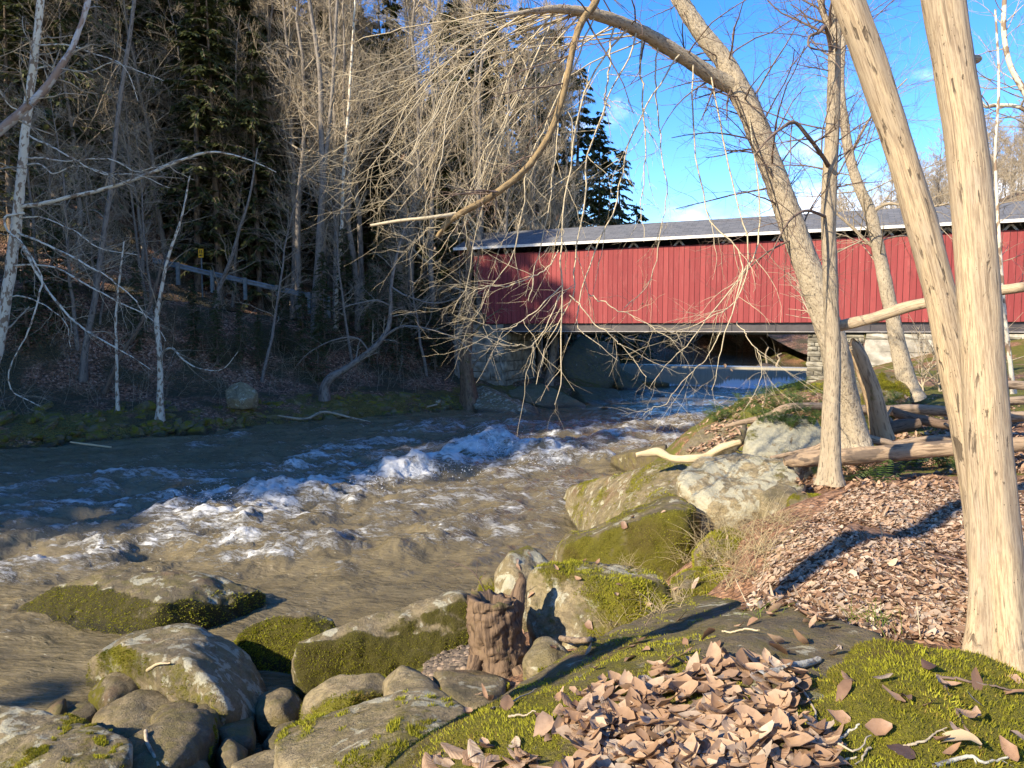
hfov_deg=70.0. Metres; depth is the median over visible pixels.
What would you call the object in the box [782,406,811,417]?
fern
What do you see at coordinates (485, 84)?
hemlock
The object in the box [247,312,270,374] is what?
hemlock
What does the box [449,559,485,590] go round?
bare sapling
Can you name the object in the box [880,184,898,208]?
bare tree
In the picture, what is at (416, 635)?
boulder
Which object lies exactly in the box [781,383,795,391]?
fern
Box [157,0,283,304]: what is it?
hemlock
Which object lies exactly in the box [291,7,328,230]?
bare tree
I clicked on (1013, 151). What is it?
bare tree
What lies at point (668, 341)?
hemlock
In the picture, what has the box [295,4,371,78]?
bare tree
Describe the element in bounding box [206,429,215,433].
boulder
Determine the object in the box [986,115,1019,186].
bare tree
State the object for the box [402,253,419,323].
hemlock
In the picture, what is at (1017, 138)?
bare tree
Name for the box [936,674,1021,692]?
twig
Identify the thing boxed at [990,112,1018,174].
bare tree
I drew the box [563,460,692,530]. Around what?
boulder
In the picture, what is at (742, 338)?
bare tree
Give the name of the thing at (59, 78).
hemlock
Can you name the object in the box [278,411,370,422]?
branch
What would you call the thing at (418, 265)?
bare tree
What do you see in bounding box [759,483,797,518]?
boulder
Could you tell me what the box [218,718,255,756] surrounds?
boulder
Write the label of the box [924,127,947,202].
bare tree
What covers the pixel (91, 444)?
branch
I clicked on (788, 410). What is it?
fern
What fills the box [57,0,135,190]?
hemlock
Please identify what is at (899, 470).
fern
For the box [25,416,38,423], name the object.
boulder
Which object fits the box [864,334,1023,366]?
retaining wall
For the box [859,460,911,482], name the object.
fern
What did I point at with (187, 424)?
boulder
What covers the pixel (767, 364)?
driftwood
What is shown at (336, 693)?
boulder
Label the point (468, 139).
bare tree
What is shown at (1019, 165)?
bare tree
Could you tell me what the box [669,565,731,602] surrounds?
boulder
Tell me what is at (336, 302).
forest tree
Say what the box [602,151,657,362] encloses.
hemlock
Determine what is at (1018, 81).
young tree
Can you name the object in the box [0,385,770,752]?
river
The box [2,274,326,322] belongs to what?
road
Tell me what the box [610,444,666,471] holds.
boulder
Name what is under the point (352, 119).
bare tree
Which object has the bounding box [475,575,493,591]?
boulder
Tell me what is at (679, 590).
grass tuft
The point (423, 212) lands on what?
bare tree
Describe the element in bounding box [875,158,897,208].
bare tree
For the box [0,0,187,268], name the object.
bare tree
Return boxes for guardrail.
[152,258,330,317]
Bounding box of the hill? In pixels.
[696,189,1023,353]
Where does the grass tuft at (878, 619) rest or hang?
on the leaf litter
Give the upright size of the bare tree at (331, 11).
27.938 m
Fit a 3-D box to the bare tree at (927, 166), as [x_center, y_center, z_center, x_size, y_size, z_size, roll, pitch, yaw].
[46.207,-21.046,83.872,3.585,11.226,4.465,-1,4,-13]
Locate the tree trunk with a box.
[543,334,557,385]
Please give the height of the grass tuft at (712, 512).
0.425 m
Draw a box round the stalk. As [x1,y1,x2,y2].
[916,602,920,638]
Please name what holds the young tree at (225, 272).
on the hillside
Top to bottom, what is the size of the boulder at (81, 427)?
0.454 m
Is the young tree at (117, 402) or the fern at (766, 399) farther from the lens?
the young tree at (117, 402)
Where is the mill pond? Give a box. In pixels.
[622,351,806,366]
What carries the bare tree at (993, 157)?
on the hill
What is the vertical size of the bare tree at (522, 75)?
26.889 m
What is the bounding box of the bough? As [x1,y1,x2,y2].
[840,282,1023,330]
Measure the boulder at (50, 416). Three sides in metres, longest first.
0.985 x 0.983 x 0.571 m
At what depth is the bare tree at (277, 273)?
47.00 m
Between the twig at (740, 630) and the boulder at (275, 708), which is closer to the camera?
the twig at (740, 630)
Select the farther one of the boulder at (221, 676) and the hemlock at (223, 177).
the hemlock at (223, 177)
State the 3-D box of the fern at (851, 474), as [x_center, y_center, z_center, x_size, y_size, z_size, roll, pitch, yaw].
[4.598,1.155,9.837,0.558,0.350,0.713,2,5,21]
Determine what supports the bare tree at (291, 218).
on the hillside
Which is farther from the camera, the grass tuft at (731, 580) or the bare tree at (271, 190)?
the bare tree at (271, 190)
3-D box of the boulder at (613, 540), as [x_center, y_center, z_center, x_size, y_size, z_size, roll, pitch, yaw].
[1.554,2.348,9.532,2.152,1.804,1.753,0,4,0]
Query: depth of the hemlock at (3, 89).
41.79 m
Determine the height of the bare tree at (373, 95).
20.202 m
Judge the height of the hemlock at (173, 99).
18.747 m
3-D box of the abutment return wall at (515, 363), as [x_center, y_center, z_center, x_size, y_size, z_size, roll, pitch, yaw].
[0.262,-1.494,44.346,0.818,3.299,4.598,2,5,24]
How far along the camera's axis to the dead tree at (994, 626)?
3.36 m
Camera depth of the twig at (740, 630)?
3.55 m
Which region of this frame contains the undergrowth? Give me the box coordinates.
[0,154,458,415]
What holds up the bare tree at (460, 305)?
on the hillside
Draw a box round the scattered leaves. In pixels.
[462,395,1023,766]
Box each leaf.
[500,694,513,710]
[841,670,853,680]
[871,673,892,678]
[886,744,915,758]
[887,558,897,565]
[902,639,915,644]
[921,659,938,669]
[939,729,981,744]
[943,625,964,632]
[956,708,978,717]
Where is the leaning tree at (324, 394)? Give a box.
[274,214,493,401]
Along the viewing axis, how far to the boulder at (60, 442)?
26.33 m
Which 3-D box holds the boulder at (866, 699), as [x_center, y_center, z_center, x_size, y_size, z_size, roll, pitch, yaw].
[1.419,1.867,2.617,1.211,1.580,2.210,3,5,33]
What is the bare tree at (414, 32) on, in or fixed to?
on the hillside
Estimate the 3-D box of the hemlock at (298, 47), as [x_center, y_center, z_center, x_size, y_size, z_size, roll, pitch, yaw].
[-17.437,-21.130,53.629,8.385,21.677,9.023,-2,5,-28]
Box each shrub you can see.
[780,255,841,318]
[875,324,938,390]
[905,314,1023,391]
[923,316,1022,367]
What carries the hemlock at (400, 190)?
on the hillside
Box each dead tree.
[830,0,967,564]
[920,0,1023,672]
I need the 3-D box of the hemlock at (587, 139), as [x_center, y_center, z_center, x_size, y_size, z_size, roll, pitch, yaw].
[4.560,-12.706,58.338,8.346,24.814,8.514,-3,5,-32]
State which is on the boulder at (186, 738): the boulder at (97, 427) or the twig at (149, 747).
the twig at (149, 747)
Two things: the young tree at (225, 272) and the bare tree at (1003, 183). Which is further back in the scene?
the bare tree at (1003, 183)
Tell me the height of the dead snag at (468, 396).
10.885 m
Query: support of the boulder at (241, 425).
on the hillside
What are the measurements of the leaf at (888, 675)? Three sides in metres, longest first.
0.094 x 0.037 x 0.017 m
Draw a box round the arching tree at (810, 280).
[254,0,873,453]
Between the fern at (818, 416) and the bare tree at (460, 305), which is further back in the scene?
the bare tree at (460, 305)
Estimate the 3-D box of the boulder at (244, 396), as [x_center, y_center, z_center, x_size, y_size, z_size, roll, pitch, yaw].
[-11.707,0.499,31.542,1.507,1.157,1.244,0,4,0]
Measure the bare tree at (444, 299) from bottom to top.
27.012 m
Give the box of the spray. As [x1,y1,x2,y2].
[136,430,565,520]
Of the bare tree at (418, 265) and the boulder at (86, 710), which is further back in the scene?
the bare tree at (418, 265)
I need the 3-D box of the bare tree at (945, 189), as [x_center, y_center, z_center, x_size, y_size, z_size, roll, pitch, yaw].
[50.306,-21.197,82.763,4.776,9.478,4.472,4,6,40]
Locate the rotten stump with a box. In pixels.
[466,572,527,679]
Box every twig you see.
[144,729,159,765]
[146,662,170,671]
[499,688,536,706]
[508,710,535,717]
[558,635,596,643]
[614,707,694,762]
[722,628,758,632]
[755,656,821,679]
[796,685,817,721]
[820,735,871,751]
[823,756,856,760]
[840,723,859,739]
[854,746,871,764]
[903,727,946,746]
[932,754,1013,767]
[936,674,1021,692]
[943,684,981,748]
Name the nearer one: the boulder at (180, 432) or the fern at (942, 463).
the fern at (942, 463)
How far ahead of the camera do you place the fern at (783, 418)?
11.61 m
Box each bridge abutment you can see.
[454,324,509,385]
[806,334,863,382]
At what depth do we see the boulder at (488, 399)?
37.32 m
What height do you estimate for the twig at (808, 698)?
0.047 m
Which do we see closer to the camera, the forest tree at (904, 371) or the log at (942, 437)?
the log at (942, 437)
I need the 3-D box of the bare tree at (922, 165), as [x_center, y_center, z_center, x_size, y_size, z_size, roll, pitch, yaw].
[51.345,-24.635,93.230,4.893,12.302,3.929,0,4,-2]
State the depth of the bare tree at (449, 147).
55.75 m
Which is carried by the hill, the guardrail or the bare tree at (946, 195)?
the bare tree at (946, 195)
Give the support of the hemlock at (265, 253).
on the hillside
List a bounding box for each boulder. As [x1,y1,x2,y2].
[0,410,14,425]
[0,445,14,448]
[0,705,132,767]
[17,570,265,634]
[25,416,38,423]
[31,401,53,410]
[32,410,44,420]
[32,434,45,439]
[39,442,60,447]
[40,412,61,422]
[42,420,57,429]
[43,439,65,444]
[46,698,66,714]
[54,434,65,439]
[61,440,77,445]
[66,701,96,722]
[69,431,80,436]
[71,437,86,441]
[76,423,88,431]
[85,431,108,441]
[85,623,266,736]
[86,424,111,431]
[88,672,138,710]
[92,689,171,737]
[94,417,105,421]
[113,410,123,413]
[114,421,126,426]
[121,434,132,438]
[129,708,218,767]
[130,425,143,435]
[133,400,155,410]
[148,419,166,425]
[150,700,196,724]
[152,425,161,432]
[152,430,168,436]
[159,426,170,430]
[165,413,176,417]
[166,428,175,433]
[173,421,180,426]
[176,428,187,435]
[180,420,195,429]
[187,409,202,413]
[187,423,207,434]
[188,760,209,767]
[196,703,222,747]
[198,418,209,426]
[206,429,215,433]
[215,417,222,424]
[215,738,247,767]
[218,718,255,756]
[225,382,258,409]
[225,417,234,423]
[228,408,241,412]
[231,749,274,767]
[232,406,261,413]
[233,611,335,673]
[235,423,244,428]
[255,687,302,742]
[256,412,266,417]
[261,720,294,750]
[262,400,272,404]
[271,401,283,405]
[273,687,464,767]
[291,590,470,700]
[294,400,304,404]
[298,673,385,719]
[312,412,322,420]
[324,415,337,419]
[331,394,338,399]
[331,408,348,418]
[353,392,362,396]
[382,411,392,415]
[382,665,439,695]
[384,594,881,767]
[390,409,405,414]
[399,392,415,398]
[433,669,509,709]
[441,401,451,409]
[473,386,541,414]
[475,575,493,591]
[494,545,548,630]
[509,383,585,408]
[522,636,569,680]
[526,558,673,648]
[550,494,702,579]
[559,337,620,388]
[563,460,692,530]
[571,386,623,404]
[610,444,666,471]
[613,368,647,389]
[631,374,669,387]
[635,390,649,394]
[650,394,665,396]
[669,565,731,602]
[676,452,805,539]
[679,419,746,455]
[691,526,746,566]
[733,382,823,404]
[742,414,820,480]
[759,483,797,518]
[786,491,820,506]
[804,637,1023,767]
[856,372,910,404]
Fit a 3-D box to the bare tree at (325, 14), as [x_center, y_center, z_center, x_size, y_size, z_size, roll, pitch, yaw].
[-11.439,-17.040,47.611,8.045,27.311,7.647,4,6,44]
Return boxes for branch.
[70,441,111,447]
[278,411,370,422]
[636,439,741,462]
[725,402,946,427]
[770,435,905,458]
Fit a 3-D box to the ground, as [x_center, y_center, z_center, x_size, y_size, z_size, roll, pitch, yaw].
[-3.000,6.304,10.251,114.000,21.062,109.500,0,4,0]
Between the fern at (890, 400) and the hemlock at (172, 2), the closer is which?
the fern at (890, 400)
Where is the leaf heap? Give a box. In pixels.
[422,641,846,767]
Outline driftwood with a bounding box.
[757,347,781,365]
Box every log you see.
[783,437,1023,467]
[869,418,921,434]
[890,407,948,428]
[895,434,950,442]
[1008,381,1023,389]
[1010,396,1023,404]
[1011,411,1023,421]
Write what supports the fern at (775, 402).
on the ground
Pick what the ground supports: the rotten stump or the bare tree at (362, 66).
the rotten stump
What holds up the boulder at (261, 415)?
on the hillside
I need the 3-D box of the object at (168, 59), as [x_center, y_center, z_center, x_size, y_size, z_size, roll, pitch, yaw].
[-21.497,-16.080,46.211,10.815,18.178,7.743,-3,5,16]
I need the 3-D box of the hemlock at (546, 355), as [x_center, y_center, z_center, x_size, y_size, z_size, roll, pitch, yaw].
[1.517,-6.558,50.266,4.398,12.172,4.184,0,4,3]
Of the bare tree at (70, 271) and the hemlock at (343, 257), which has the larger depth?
the hemlock at (343, 257)
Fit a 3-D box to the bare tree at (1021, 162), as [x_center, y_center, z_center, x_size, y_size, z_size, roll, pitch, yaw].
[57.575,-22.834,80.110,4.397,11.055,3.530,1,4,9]
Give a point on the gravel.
(452, 659)
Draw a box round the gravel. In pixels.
[260,644,469,750]
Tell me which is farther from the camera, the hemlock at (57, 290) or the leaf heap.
the hemlock at (57, 290)
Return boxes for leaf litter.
[736,479,1023,644]
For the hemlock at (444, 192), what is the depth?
48.61 m
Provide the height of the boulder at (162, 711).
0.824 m
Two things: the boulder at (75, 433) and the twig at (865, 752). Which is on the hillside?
the boulder at (75, 433)
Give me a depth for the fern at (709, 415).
14.41 m
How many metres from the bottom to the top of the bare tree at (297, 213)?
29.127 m
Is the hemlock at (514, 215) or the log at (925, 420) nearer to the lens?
the log at (925, 420)
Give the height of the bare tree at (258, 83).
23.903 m
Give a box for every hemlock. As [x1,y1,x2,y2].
[0,0,64,243]
[0,0,99,244]
[0,0,138,250]
[0,6,63,187]
[0,219,60,351]
[12,9,101,165]
[14,6,143,177]
[29,205,90,337]
[42,0,107,174]
[53,0,167,216]
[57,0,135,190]
[78,200,111,294]
[80,0,205,229]
[103,1,201,218]
[120,262,154,350]
[127,0,193,241]
[127,15,183,202]
[128,0,204,214]
[128,0,247,291]
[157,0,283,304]
[173,23,252,296]
[176,2,221,226]
[179,0,311,277]
[179,279,209,356]
[182,0,289,244]
[190,0,232,209]
[202,290,231,367]
[203,3,291,280]
[211,28,296,311]
[211,36,246,251]
[222,0,317,261]
[230,55,307,282]
[230,304,252,361]
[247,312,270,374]
[249,20,333,286]
[266,282,294,352]
[270,5,311,161]
[287,283,316,369]
[293,0,319,224]
[298,9,368,277]
[300,88,369,259]
[304,307,334,383]
[306,252,341,356]
[326,191,357,291]
[327,228,360,336]
[339,0,438,313]
[343,205,371,315]
[346,57,388,277]
[352,270,390,368]
[353,9,382,243]
[363,17,379,240]
[363,226,393,333]
[369,36,449,282]
[371,116,445,292]
[377,269,415,373]
[382,139,436,277]
[394,0,506,323]
[399,267,431,361]
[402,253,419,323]
[414,226,438,301]
[415,168,451,301]
[421,0,554,324]
[423,301,446,372]
[426,173,475,312]
[427,91,493,333]
[434,78,500,318]
[436,264,452,318]
[481,7,578,344]
[483,162,534,358]
[513,29,594,350]
[527,199,562,367]
[535,143,591,360]
[558,64,613,342]
[572,111,631,360]
[584,183,620,355]
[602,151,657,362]
[615,203,656,360]
[661,334,677,344]
[764,335,777,351]
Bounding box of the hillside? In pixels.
[0,131,791,447]
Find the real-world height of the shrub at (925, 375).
1.695 m
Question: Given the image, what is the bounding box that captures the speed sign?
[198,249,203,296]
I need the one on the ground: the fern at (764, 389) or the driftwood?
the fern at (764, 389)
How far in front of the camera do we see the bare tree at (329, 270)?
50.54 m
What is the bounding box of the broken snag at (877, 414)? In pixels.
[848,338,895,440]
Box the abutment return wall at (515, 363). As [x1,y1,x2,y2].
[494,332,535,385]
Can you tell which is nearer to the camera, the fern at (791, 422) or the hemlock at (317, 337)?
the fern at (791, 422)
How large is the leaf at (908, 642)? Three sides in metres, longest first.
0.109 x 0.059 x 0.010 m
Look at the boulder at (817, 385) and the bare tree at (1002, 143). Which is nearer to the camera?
the boulder at (817, 385)
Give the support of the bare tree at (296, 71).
on the hillside
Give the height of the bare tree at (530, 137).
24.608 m
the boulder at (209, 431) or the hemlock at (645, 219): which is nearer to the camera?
the boulder at (209, 431)
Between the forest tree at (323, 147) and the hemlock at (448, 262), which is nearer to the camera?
the forest tree at (323, 147)
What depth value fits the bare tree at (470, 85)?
55.69 m
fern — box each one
[704,410,727,421]
[710,408,730,421]
[715,402,743,415]
[745,388,763,399]
[746,404,762,414]
[753,398,778,411]
[753,410,774,418]
[754,392,771,401]
[755,384,775,395]
[756,412,768,421]
[762,409,783,423]
[764,397,783,407]
[767,409,791,420]
[769,381,787,394]
[772,406,794,421]
[779,411,806,425]
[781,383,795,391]
[781,392,802,401]
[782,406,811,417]
[785,376,810,387]
[785,402,817,415]
[785,413,805,426]
[785,417,797,427]
[787,390,810,402]
[791,394,814,401]
[792,379,809,388]
[799,406,821,424]
[801,411,820,424]
[842,463,875,480]
[847,462,891,477]
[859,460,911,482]
[877,458,927,471]
[883,391,904,403]
[893,398,912,404]
[900,458,949,468]
[930,456,954,465]
[937,456,955,468]
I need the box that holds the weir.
[620,363,806,389]
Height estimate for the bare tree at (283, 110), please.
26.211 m
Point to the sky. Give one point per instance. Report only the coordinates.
(717, 179)
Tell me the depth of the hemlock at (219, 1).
49.04 m
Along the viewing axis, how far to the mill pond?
65.20 m
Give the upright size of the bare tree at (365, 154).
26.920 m
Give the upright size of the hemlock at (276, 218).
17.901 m
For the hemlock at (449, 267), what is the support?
on the hillside
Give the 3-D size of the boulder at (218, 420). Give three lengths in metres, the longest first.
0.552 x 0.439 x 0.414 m
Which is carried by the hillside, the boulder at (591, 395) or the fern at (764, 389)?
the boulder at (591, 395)
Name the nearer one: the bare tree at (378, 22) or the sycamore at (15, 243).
the sycamore at (15, 243)
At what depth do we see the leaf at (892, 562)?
4.76 m
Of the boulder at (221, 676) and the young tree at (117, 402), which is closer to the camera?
the boulder at (221, 676)
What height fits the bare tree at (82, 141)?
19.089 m
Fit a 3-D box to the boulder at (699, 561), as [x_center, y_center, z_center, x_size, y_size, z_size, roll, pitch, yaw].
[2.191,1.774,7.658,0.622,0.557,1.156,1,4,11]
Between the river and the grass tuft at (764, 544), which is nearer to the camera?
the grass tuft at (764, 544)
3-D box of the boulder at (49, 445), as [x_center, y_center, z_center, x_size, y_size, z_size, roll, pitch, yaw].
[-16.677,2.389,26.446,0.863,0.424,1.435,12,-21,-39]
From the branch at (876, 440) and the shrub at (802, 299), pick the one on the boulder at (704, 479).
the branch at (876, 440)
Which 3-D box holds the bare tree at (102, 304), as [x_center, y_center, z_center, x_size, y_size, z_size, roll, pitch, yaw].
[-18.353,-5.564,33.039,4.185,6.564,3.608,-3,5,-32]
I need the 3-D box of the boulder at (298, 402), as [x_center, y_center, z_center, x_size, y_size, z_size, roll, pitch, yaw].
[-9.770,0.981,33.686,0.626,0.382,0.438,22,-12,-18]
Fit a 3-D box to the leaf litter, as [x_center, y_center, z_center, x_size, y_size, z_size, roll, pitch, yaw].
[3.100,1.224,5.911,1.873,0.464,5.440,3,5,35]
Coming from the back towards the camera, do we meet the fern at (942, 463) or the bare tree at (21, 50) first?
the bare tree at (21, 50)
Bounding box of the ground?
[255,335,1023,753]
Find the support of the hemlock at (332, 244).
on the hillside
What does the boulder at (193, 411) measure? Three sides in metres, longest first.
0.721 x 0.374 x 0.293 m
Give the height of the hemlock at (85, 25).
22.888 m
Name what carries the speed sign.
on the road
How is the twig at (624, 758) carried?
on the leaf heap
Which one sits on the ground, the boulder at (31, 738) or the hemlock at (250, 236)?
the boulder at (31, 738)
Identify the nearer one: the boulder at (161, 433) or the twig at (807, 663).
the twig at (807, 663)
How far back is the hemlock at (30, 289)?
30.68 m
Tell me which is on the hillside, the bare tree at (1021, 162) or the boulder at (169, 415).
the boulder at (169, 415)
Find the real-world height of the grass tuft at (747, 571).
0.443 m
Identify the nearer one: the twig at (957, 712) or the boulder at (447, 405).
the twig at (957, 712)
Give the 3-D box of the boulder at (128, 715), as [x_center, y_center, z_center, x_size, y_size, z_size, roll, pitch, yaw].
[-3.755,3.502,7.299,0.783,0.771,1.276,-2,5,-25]
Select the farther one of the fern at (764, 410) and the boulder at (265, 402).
the boulder at (265, 402)
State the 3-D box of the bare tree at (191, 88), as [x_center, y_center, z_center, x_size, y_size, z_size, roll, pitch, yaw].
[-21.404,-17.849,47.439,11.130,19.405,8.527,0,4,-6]
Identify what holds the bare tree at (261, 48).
on the hillside
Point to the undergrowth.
(131, 234)
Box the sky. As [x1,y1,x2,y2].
[292,0,1023,226]
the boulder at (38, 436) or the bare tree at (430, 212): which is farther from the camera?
the bare tree at (430, 212)
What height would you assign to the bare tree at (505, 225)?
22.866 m
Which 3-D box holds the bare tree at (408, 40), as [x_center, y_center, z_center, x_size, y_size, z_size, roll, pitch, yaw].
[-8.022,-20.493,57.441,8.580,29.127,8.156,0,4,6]
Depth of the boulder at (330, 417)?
33.02 m
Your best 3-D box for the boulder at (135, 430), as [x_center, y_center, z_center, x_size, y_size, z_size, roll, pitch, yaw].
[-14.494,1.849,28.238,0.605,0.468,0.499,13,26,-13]
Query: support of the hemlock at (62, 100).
on the hillside
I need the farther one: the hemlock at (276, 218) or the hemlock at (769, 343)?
the hemlock at (769, 343)
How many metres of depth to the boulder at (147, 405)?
29.74 m
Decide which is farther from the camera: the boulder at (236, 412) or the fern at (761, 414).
the boulder at (236, 412)
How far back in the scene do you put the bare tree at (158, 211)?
42.75 m
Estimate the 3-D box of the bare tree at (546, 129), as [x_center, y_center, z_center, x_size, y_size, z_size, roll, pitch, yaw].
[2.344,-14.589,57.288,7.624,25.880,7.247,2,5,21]
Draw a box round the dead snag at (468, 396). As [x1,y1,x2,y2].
[447,219,511,410]
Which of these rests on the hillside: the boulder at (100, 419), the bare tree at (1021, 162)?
the boulder at (100, 419)
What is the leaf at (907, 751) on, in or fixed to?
on the boulder at (866, 699)
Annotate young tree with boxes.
[109,230,144,410]
[130,167,253,421]
[208,138,266,311]
[226,130,236,270]
[923,0,1023,196]
[932,4,1023,393]
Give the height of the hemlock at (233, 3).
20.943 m
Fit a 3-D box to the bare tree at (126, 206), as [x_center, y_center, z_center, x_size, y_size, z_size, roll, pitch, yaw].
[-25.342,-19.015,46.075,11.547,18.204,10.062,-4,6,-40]
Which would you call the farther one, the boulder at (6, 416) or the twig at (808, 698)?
the boulder at (6, 416)
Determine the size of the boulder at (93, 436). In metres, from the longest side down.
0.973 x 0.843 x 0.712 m
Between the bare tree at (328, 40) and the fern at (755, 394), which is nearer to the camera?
the fern at (755, 394)
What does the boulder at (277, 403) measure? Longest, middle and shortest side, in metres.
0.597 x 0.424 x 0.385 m
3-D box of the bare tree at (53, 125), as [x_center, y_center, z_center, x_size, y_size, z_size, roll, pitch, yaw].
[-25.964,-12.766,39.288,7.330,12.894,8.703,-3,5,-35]
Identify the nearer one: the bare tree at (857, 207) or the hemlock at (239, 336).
the hemlock at (239, 336)
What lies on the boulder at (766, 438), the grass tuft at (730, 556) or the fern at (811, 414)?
the fern at (811, 414)
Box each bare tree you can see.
[0,0,76,95]
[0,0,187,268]
[0,5,93,159]
[0,46,99,225]
[0,79,110,299]
[0,81,141,350]
[0,121,124,305]
[18,10,111,173]
[22,129,158,294]
[33,50,186,271]
[48,0,186,220]
[50,0,193,216]
[51,4,173,158]
[53,193,155,324]
[56,0,200,259]
[79,0,163,157]
[79,0,187,233]
[84,84,217,300]
[89,124,188,323]
[93,0,243,243]
[94,0,193,208]
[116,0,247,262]
[144,86,314,307]
[180,3,298,287]
[192,162,329,382]
[216,0,300,277]
[216,0,315,281]
[218,0,329,288]
[235,0,371,318]
[236,0,326,279]
[238,0,360,250]
[239,0,331,318]
[249,0,291,276]
[261,0,383,323]
[266,0,373,287]
[270,0,385,319]
[279,0,409,322]
[282,0,377,179]
[283,0,402,331]
[287,155,418,361]
[290,3,383,237]
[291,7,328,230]
[294,0,402,315]
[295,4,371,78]
[298,7,396,194]
[301,78,369,287]
[306,0,429,258]
[308,0,402,309]
[309,12,408,224]
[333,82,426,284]
[337,10,398,252]
[348,0,425,295]
[350,193,461,375]
[353,0,464,324]
[356,0,473,342]
[357,0,428,203]
[357,223,440,359]
[358,264,405,352]
[361,0,445,321]
[363,111,451,318]
[372,1,447,300]
[377,0,500,366]
[379,81,449,313]
[381,1,443,265]
[388,0,445,123]
[394,0,484,324]
[405,0,532,306]
[415,0,486,206]
[415,91,448,304]
[422,2,449,309]
[423,0,499,318]
[424,224,494,377]
[425,0,477,306]
[429,0,515,324]
[439,0,542,324]
[442,1,517,323]
[457,0,561,253]
[482,1,584,229]
[488,25,575,341]
[489,15,590,375]
[508,0,560,220]
[515,34,594,365]
[517,0,593,357]
[517,1,595,372]
[525,34,589,351]
[526,2,605,356]
[538,0,601,218]
[540,17,609,366]
[561,90,598,214]
[692,334,703,352]
[730,334,750,351]
[836,187,849,211]
[836,187,854,209]
[837,191,855,211]
[850,201,861,210]
[869,179,888,207]
[871,195,880,207]
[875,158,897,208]
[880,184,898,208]
[893,151,932,206]
[898,160,949,207]
[918,153,936,192]
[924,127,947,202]
[927,159,947,203]
[927,161,945,204]
[929,155,947,203]
[931,149,949,203]
[934,167,949,204]
[985,117,1005,170]
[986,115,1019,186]
[987,116,1023,201]
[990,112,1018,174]
[990,119,1011,201]
[993,116,1023,200]
[993,141,1017,196]
[998,92,1023,190]
[998,136,1016,198]
[999,136,1023,198]
[999,167,1023,201]
[1012,136,1023,190]
[1016,142,1023,183]
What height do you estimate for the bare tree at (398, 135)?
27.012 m
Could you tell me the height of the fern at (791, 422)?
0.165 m
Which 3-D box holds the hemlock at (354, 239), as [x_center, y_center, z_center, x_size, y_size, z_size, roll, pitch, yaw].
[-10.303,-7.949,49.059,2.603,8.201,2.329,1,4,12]
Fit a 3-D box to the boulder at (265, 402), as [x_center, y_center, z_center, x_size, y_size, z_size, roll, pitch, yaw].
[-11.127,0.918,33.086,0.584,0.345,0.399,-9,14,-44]
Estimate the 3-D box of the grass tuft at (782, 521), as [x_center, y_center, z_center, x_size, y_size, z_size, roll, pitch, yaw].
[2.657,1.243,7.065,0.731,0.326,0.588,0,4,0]
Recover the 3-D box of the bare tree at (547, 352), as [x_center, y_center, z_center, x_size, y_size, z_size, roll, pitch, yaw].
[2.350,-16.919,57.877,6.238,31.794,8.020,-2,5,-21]
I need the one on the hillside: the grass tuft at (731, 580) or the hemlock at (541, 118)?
the hemlock at (541, 118)
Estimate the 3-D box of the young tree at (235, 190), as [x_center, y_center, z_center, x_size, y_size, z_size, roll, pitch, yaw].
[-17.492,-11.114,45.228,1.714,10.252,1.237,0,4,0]
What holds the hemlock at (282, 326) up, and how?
on the hillside
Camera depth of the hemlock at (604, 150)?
59.67 m
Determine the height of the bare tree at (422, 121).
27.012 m
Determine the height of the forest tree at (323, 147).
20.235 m
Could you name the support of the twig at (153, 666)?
on the boulder at (221, 676)
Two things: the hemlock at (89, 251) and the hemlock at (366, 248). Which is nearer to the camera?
the hemlock at (89, 251)
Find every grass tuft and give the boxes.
[590,601,637,633]
[604,552,650,574]
[625,583,688,618]
[653,530,707,566]
[662,568,695,601]
[668,512,746,562]
[677,493,762,535]
[685,490,737,522]
[690,501,777,540]
[694,544,748,594]
[696,520,770,566]
[699,518,803,586]
[726,407,749,419]
[726,502,806,565]
[728,496,809,525]
[737,596,795,618]
[749,502,818,525]
[837,590,901,636]
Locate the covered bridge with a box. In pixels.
[453,201,1023,334]
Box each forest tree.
[66,0,153,382]
[90,250,181,393]
[299,0,349,337]
[324,0,361,330]
[666,0,928,486]
[750,0,1023,401]
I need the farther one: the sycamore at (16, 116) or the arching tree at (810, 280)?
the sycamore at (16, 116)
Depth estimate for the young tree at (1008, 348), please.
11.81 m
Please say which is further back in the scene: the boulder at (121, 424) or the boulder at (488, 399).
the boulder at (488, 399)
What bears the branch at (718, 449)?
on the boulder at (590, 504)
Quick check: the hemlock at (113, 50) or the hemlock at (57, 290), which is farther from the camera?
the hemlock at (113, 50)
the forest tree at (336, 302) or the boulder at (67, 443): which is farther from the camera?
the forest tree at (336, 302)
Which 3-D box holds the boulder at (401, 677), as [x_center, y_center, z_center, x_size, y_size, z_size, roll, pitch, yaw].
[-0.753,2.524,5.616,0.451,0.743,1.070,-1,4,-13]
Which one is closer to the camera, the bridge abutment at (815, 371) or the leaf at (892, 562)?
the leaf at (892, 562)
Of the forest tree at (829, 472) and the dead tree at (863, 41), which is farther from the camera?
the forest tree at (829, 472)
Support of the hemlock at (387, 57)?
on the hillside
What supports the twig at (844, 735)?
on the boulder at (866, 699)
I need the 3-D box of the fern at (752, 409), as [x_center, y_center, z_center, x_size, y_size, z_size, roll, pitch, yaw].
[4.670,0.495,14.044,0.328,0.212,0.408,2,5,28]
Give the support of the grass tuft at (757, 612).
on the boulder at (499, 729)
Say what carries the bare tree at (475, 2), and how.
on the hillside
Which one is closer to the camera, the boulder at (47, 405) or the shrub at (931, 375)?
the shrub at (931, 375)
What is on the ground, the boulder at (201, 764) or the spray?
the boulder at (201, 764)
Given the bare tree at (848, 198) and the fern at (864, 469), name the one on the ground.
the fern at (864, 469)
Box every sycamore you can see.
[0,0,119,180]
[0,0,287,416]
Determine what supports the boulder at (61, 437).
on the hillside

